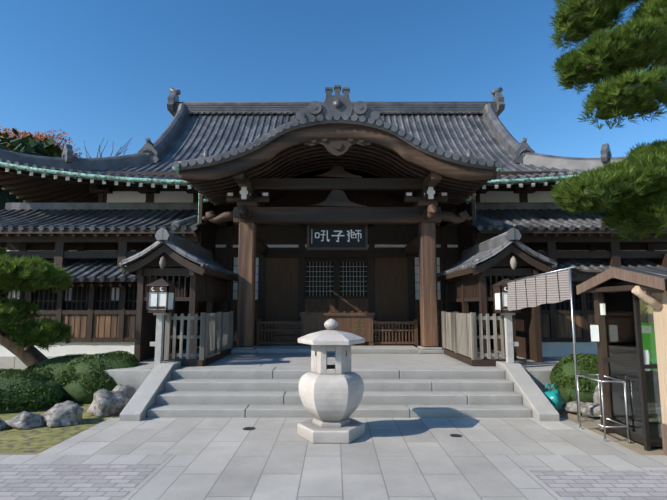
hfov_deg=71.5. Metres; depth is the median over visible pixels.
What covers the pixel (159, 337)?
lantern posts
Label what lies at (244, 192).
bracket end caps
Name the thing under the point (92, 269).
wing roof
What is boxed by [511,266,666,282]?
kiosk roof
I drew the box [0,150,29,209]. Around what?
evergreen trees
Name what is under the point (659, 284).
metal frame
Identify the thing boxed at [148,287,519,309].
post lantern panels
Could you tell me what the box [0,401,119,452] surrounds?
moss ground
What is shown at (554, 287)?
reed screen
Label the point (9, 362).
wing stone base
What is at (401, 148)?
bargeboard
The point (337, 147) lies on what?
barge pendant
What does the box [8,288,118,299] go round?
wing shoji
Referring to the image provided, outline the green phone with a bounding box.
[641,322,657,370]
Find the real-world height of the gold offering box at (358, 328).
0.500 m
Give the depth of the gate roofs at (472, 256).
9.66 m
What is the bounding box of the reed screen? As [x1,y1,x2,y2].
[507,269,569,310]
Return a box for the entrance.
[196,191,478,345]
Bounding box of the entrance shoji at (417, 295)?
[233,257,440,299]
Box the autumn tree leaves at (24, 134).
[0,126,81,157]
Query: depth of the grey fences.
9.06 m
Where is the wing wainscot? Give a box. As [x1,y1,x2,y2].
[15,314,653,336]
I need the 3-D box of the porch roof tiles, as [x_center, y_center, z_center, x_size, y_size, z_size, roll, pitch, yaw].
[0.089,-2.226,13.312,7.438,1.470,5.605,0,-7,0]
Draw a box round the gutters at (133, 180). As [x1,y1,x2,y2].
[0,162,578,332]
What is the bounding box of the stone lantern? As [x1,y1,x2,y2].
[297,319,364,443]
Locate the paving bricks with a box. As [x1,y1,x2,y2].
[0,464,666,499]
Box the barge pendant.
[304,138,370,156]
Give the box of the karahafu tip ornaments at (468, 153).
[198,149,477,157]
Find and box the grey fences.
[164,311,505,359]
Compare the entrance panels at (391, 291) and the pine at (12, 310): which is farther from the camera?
the entrance panels at (391, 291)
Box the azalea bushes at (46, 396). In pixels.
[0,350,140,409]
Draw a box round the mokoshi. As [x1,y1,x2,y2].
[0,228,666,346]
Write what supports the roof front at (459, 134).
on the eave soffit
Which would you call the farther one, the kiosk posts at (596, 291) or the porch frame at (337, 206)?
the porch frame at (337, 206)
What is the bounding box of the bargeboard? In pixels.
[179,123,496,180]
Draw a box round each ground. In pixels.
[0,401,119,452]
[0,404,662,454]
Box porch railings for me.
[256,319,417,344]
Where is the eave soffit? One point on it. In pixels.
(36, 187)
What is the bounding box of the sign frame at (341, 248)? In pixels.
[307,224,367,250]
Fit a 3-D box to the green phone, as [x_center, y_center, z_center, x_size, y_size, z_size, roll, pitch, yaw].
[4.278,1.306,6.333,0.660,0.620,0.400,0,-7,0]
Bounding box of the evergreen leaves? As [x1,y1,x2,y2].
[0,128,62,202]
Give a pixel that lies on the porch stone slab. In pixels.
(354, 349)
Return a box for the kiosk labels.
[590,304,650,370]
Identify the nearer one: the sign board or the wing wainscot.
the sign board
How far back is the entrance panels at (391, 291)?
14.73 m
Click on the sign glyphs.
(338, 235)
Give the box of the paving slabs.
[37,418,640,499]
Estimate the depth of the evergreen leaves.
19.09 m
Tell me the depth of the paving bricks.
4.56 m
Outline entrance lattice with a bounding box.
[306,262,366,295]
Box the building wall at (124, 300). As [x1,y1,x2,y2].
[0,254,666,356]
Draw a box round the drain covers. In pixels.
[243,427,461,436]
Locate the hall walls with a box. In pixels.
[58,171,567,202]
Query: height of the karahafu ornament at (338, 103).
0.990 m
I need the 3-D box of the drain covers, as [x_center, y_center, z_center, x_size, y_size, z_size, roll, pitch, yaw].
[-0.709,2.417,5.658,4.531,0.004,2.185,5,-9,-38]
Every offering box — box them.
[299,311,374,345]
[352,319,365,336]
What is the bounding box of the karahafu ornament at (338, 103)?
[290,85,384,122]
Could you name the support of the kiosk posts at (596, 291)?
on the ground at (633, 445)
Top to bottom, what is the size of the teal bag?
0.402 m
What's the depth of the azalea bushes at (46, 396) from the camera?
8.22 m
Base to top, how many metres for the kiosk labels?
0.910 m
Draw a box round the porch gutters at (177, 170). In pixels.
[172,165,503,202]
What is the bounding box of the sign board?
[309,225,365,246]
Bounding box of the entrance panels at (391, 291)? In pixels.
[231,257,441,345]
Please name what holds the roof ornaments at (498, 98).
on the roof front at (459, 134)
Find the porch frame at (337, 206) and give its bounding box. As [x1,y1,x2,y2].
[202,165,471,254]
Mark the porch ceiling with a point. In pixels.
(305, 161)
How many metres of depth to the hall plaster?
15.65 m
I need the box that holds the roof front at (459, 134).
[0,114,595,179]
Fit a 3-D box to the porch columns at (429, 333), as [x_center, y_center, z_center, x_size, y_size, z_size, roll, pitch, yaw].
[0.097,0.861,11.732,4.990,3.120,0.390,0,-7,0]
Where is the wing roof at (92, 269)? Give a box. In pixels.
[40,259,662,280]
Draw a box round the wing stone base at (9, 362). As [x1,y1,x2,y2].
[0,356,562,369]
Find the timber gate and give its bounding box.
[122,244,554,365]
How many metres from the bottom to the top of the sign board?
0.637 m
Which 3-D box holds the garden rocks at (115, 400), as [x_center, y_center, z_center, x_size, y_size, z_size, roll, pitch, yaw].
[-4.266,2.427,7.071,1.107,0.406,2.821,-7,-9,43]
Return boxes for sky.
[0,0,666,157]
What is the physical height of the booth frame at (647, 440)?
2.060 m
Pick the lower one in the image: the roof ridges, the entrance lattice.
the entrance lattice
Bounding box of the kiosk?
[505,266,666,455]
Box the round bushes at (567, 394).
[555,360,660,406]
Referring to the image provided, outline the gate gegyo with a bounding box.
[159,256,516,269]
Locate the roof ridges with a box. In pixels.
[0,102,627,170]
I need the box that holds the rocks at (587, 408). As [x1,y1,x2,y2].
[563,385,648,414]
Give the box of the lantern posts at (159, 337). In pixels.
[150,313,518,366]
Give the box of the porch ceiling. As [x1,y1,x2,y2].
[178,144,490,211]
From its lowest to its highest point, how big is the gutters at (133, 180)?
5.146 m
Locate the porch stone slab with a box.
[255,346,418,352]
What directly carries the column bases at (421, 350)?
on the stairs platform
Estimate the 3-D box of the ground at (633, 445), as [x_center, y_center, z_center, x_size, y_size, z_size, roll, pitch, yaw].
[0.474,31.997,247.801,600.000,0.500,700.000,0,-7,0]
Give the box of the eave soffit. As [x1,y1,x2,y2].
[0,166,560,202]
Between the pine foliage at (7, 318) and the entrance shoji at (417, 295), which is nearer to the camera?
the pine foliage at (7, 318)
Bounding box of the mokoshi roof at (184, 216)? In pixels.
[0,202,666,230]
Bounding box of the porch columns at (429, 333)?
[236,222,438,346]
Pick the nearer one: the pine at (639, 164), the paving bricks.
the paving bricks
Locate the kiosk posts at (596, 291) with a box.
[512,270,666,433]
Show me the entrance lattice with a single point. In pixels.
(346, 276)
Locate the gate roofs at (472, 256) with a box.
[119,227,556,276]
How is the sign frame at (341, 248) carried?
attached to the porch frame at (337, 206)
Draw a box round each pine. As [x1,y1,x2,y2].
[0,248,75,366]
[548,0,666,240]
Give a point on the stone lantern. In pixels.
(331, 397)
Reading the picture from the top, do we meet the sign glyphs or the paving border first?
the sign glyphs
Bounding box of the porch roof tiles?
[173,113,501,169]
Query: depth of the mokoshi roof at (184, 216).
14.46 m
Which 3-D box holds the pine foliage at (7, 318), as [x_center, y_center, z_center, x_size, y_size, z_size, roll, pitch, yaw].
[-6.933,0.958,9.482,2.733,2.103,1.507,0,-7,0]
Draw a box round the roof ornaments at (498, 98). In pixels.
[62,87,611,163]
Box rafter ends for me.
[5,168,559,188]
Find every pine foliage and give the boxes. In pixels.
[0,268,60,340]
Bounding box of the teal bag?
[543,384,563,408]
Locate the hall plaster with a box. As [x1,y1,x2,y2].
[106,191,556,202]
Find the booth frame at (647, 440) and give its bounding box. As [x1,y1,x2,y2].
[599,282,662,450]
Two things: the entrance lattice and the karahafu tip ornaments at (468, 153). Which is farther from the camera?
the entrance lattice
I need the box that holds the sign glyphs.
[311,230,361,242]
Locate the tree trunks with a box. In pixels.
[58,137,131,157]
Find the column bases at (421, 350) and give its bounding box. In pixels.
[231,346,443,353]
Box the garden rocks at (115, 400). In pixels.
[0,384,135,430]
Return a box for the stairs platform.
[103,346,564,420]
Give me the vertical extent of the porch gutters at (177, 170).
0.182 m
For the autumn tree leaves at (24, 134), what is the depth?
38.30 m
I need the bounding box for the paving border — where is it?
[0,455,666,499]
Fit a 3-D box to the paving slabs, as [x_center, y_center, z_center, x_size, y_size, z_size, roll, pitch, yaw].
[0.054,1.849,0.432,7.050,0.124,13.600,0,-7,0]

